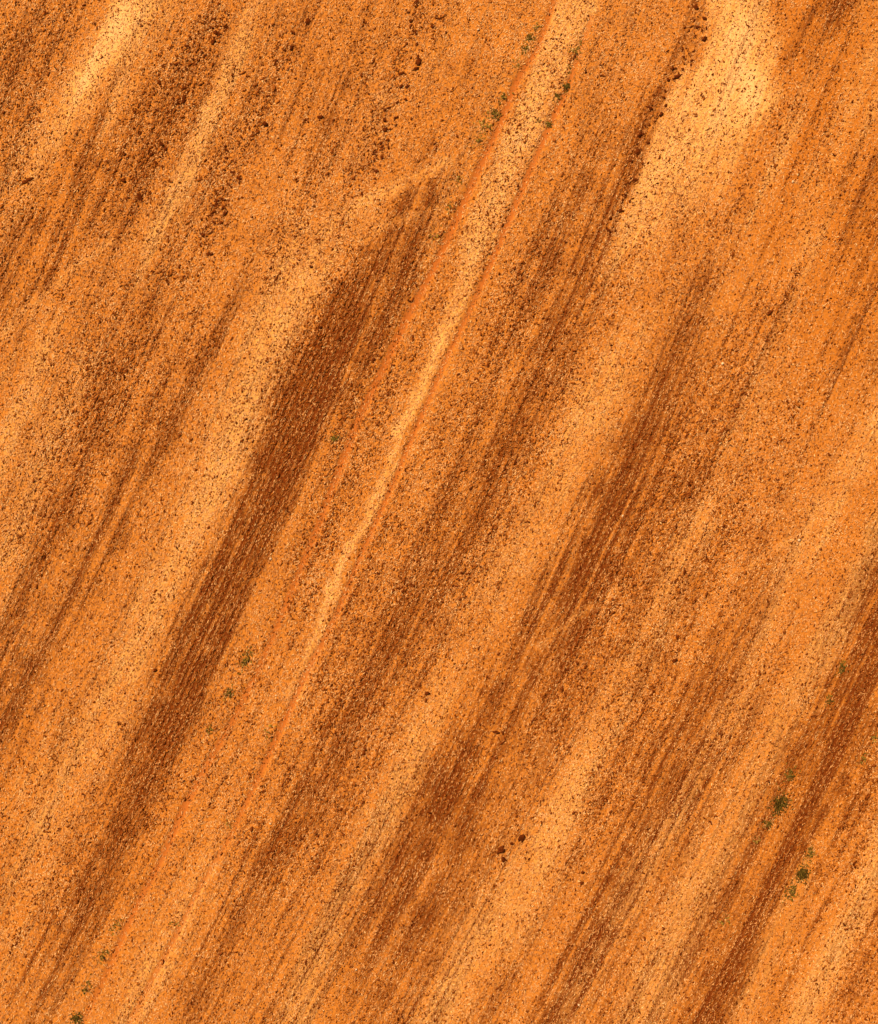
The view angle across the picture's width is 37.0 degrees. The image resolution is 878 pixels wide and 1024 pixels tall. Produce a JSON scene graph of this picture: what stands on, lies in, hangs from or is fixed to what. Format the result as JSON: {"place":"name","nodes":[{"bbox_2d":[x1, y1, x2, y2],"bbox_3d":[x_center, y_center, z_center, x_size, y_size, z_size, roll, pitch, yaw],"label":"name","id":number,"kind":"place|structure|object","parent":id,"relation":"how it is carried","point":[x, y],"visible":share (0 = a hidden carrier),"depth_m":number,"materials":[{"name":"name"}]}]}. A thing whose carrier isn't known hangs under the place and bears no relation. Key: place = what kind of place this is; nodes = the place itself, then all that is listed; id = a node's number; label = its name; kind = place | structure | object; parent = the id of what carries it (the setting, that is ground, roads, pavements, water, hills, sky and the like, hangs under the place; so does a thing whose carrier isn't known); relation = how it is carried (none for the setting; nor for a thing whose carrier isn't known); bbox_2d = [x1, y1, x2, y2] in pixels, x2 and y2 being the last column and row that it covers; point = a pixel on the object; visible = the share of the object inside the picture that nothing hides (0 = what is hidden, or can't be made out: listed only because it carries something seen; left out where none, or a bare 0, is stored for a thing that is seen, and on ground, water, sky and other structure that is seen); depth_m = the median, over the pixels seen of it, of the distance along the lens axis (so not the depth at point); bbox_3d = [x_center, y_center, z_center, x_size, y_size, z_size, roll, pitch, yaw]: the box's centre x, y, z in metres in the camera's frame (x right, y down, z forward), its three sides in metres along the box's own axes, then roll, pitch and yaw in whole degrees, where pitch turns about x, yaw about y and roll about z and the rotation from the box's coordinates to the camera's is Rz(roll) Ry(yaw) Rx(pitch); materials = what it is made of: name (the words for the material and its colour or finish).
{"place":"outdoors","nodes":[
{"label":"outdoors","id":0,"kind":"place"},
{"bbox_2d":[0,0,877,1023],"bbox_3d":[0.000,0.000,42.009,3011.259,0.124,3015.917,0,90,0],"label":"field","id":1,"kind":"structure","parent":0,"point":[790,258],"depth_m":42.01,"materials":[{"name":"orange soil"}]},
{"bbox_2d":[18,177,33,184],"bbox_3d":[-13.223,-10.597,41.957,0.559,0.059,0.143,-22,90,0],"label":"earth clod","id":2,"kind":"object","parent":1,"relation":"on","point":[27,180],"visible":1,"depth_m":41.95,"materials":[{"name":"brown soil"}]},
{"bbox_2d":[69,1010,85,1023],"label":"weed","id":3,"kind":"object","parent":1,"relation":"on","point":[77,1019],"visible":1,"depth_m":41.97,"materials":[{"name":"green plant"}]},
{"bbox_2d":[75,974,91,995],"bbox_3d":[-11.258,15.205,41.953,0.458,0.130,0.820,44,90,0],"label":"weed","id":4,"kind":"object","parent":1,"relation":"on","point":[85,989],"visible":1,"depth_m":41.96,"materials":[{"name":"green plant"}]},
{"bbox_2d":[93,945,110,963],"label":"weed","id":5,"kind":"object","parent":1,"relation":"on","point":[102,952],"visible":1,"depth_m":41.95,"materials":[{"name":"green plant"}]},
{"bbox_2d":[60,0,148,137],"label":"bare soil","id":6,"kind":"structure","parent":1,"relation":"on","point":[110,34],"depth_m":42.00,"materials":[{"name":"orange soil"}]},
{"bbox_2d":[108,914,131,934],"bbox_3d":[-10.259,13.128,41.953,0.398,0.131,0.964,37,90,0],"label":"weed","id":7,"kind":"object","parent":1,"relation":"on","point":[114,925],"visible":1,"depth_m":41.97,"materials":[{"name":"green plant"}]},
{"bbox_2d":[137,193,142,201],"bbox_3d":[-9.581,-10.062,41.978,0.180,0.083,0.432,-30,90,0],"label":"earth clod","id":8,"kind":"object","parent":1,"relation":"on","point":[139,197],"visible":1,"depth_m":41.97,"materials":[{"name":"brown soil"}]},
{"bbox_2d":[181,95,185,103],"bbox_3d":[-8.179,-13.220,41.995,0.148,0.072,0.301,15,90,0],"label":"earth clod","id":9,"kind":"object","parent":1,"relation":"on","point":[183,100],"visible":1,"depth_m":41.98,"materials":[{"name":"brown soil"}]},
{"bbox_2d":[223,683,235,700],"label":"weed","id":10,"kind":"object","parent":1,"relation":"on","point":[227,689],"visible":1,"depth_m":41.99,"materials":[{"name":"green plant"}]},
{"bbox_2d":[236,646,253,673],"bbox_3d":[-6.205,4.751,41.968,0.450,0.145,1.032,25,90,0],"label":"weed","id":11,"kind":"object","parent":1,"relation":"on","point":[247,659],"visible":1,"depth_m":41.98,"materials":[{"name":"green plant"}]},
{"bbox_2d":[78,0,556,1023],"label":"wheel track","id":12,"kind":"structure","parent":1,"relation":"on","point":[318,520],"depth_m":42.04,"materials":[{"name":"orange soil"}]},
{"bbox_2d":[327,432,339,442],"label":"weed","id":13,"kind":"object","parent":1,"relation":"on","point":[333,439],"visible":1,"depth_m":41.97,"materials":[{"name":"green plant"}]},
{"bbox_2d":[124,13,594,1023],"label":"wheel track","id":14,"kind":"structure","parent":1,"relation":"on","point":[418,423],"depth_m":42.04,"materials":[{"name":"orange soil"}]},
{"bbox_2d":[562,80,570,94],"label":"weed","id":15,"kind":"object","parent":14,"relation":"on","point":[565,86],"visible":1,"depth_m":42.01,"materials":[{"name":"green plant"}]},
{"bbox_2d":[415,59,421,65],"bbox_3d":[-0.656,-14.418,41.988,0.194,0.068,0.241,25,90,0],"label":"earth clod","id":16,"kind":"object","parent":1,"relation":"on","point":[418,62],"visible":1,"depth_m":41.98,"materials":[{"name":"brown soil"}]},
{"bbox_2d":[472,112,492,137],"bbox_3d":[1.406,-12.371,41.953,0.625,0.160,0.870,-16,90,0],"label":"weed","id":17,"kind":"object","parent":1,"relation":"on","point":[486,126],"visible":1,"depth_m":41.98,"materials":[{"name":"green plant"}]},
{"bbox_2d":[486,107,501,122],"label":"weed","id":18,"kind":"object","parent":1,"relation":"on","point":[494,113],"visible":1,"depth_m":42.00,"materials":[{"name":"green plant"}]},
{"bbox_2d":[497,846,504,853],"bbox_3d":[1.968,10.825,41.962,0.341,0.086,0.232,-17,90,0],"label":"earth clod","id":19,"kind":"object","parent":1,"relation":"on","point":[501,849],"visible":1,"depth_m":41.95,"materials":[{"name":"brown soil"}]},
{"bbox_2d":[518,834,524,841],"bbox_3d":[2.645,10.440,41.962,0.217,0.083,0.291,21,90,0],"label":"earth clod","id":20,"kind":"object","parent":1,"relation":"on","point":[521,838],"visible":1,"depth_m":41.95,"materials":[{"name":"brown soil"}]},
{"bbox_2d":[519,41,532,55],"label":"weed","id":21,"kind":"object","parent":1,"relation":"on","point":[524,48],"visible":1,"depth_m":41.99,"materials":[{"name":"green plant"}]},
{"bbox_2d":[525,33,535,43],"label":"weed","id":22,"kind":"object","parent":1,"relation":"on","point":[529,36],"visible":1,"depth_m":41.99,"materials":[{"name":"green plant"}]},
{"bbox_2d":[683,0,786,153],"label":"bare soil","id":23,"kind":"structure","parent":1,"relation":"on","point":[743,99],"depth_m":42.00,"materials":[{"name":"orange soil"}]},
{"bbox_2d":[760,817,773,830],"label":"weed","id":24,"kind":"object","parent":1,"relation":"on","point":[767,822],"visible":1,"depth_m":41.97,"materials":[{"name":"green plant"}]},
{"bbox_2d":[766,783,792,819],"bbox_3d":[10.945,9.371,41.915,0.844,0.192,1.158,25,90,0],"label":"weed","id":25,"kind":"object","parent":1,"relation":"on","point":[779,806],"visible":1,"depth_m":41.95,"materials":[{"name":"green plant"}]},
{"bbox_2d":[779,763,800,788],"bbox_3d":[11.207,8.506,41.916,0.570,0.168,0.925,25,90,0],"label":"weed","id":26,"kind":"object","parent":1,"relation":"on","point":[790,773],"visible":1,"depth_m":41.94,"materials":[{"name":"green plant"}]},
{"bbox_2d":[782,880,800,905],"bbox_3d":[11.265,12.168,41.939,0.502,0.153,0.895,25,90,0],"label":"weed","id":27,"kind":"object","parent":1,"relation":"on","point":[792,891],"visible":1,"depth_m":41.95,"materials":[{"name":"green plant"}]},
{"bbox_2d":[791,854,810,883],"bbox_3d":[11.662,11.512,41.943,0.590,0.144,1.040,25,90,0],"label":"weed","id":28,"kind":"object","parent":1,"relation":"on","point":[801,873],"visible":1,"depth_m":41.96,"materials":[{"name":"green plant"}]},
{"bbox_2d":[803,843,816,862],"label":"weed","id":29,"kind":"object","parent":1,"relation":"on","point":[808,855],"visible":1,"depth_m":41.96,"materials":[{"name":"green plant"}]},
{"bbox_2d":[824,692,835,713],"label":"weed","id":30,"kind":"object","parent":1,"relation":"on","point":[827,697],"visible":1,"depth_m":41.94,"materials":[{"name":"green plant"}]},
{"bbox_2d":[835,660,848,675],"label":"weed","id":31,"kind":"object","parent":1,"relation":"on","point":[843,667],"visible":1,"depth_m":41.95,"materials":[{"name":"green plant"}]}
]}

